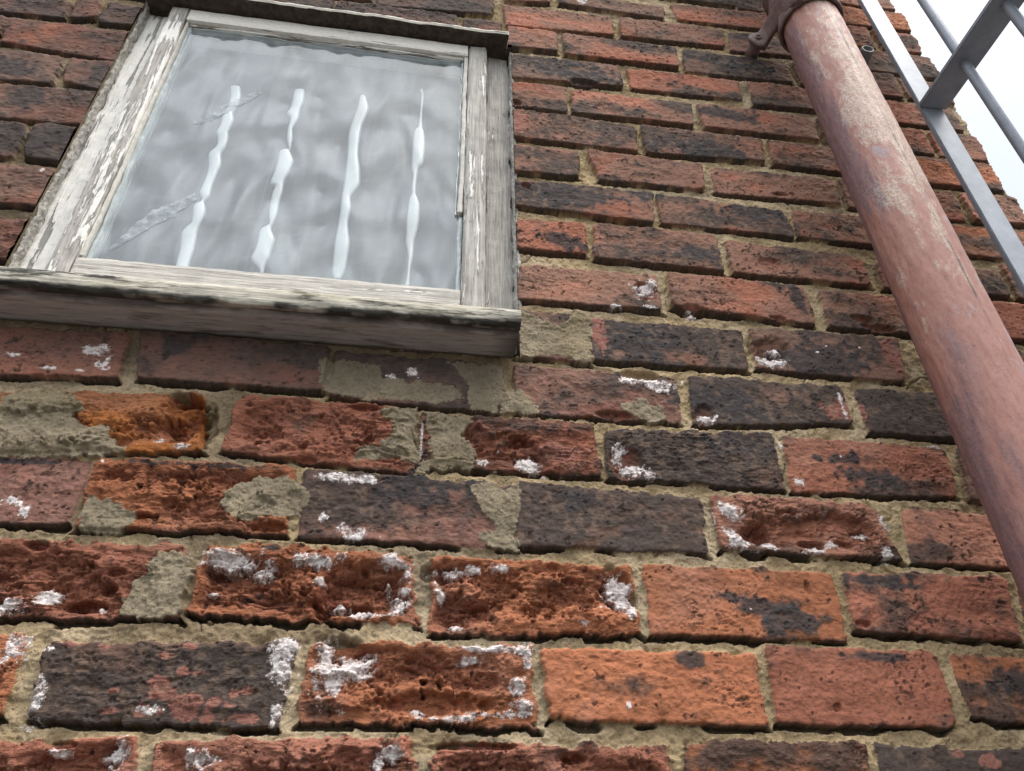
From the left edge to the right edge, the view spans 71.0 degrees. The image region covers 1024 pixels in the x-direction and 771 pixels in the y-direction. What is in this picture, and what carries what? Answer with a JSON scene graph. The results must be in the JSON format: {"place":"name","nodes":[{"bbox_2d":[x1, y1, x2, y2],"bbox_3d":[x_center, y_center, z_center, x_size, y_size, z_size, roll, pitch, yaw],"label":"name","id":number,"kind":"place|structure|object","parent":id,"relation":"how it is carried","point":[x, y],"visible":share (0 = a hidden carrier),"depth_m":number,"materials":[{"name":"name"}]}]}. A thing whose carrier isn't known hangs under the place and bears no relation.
{"place":"outdoors","nodes":[
{"label":"outdoors","id":0,"kind":"place"},
{"bbox_2d":[0,0,1023,770],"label":"brick wall","id":1,"kind":"structure","parent":0,"point":[682,480],"depth_m":0.82,"materials":[{"name":"weathered brick"},{"name":"mortar"}]},
{"bbox_2d":[0,0,521,356],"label":"window","id":2,"kind":"structure","parent":1,"relation":"attached to","point":[269,169],"depth_m":1.11,"materials":[{"name":"white paint"}]},
{"bbox_2d":[860,45,873,64],"bbox_3d":[0.719,-0.667,1.472,0.026,0.027,0.049,2,-35,-4],"label":"tube stub","id":3,"kind":"object","parent":1,"relation":"attached to","point":[867,52],"visible":0.57,"depth_m":1.45,"materials":[{"name":"grey metal"}]},
{"bbox_2d":[745,0,1023,602],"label":"drainpipe","id":4,"kind":"object","parent":1,"relation":"attached to","point":[970,357],"visible":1,"depth_m":0.96,"materials":[{"name":"red metal"}]},
{"bbox_2d":[857,0,1023,295],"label":"steel railing","id":5,"kind":"object","parent":1,"relation":"attached to","point":[971,49],"visible":1,"depth_m":1.26,"materials":[{"name":"grey metal"}]},
{"bbox_2d":[890,0,1023,212],"label":"sky","id":6,"kind":"structure","parent":0,"point":[1001,69],"materials":[{"name":"white"}]}
]}

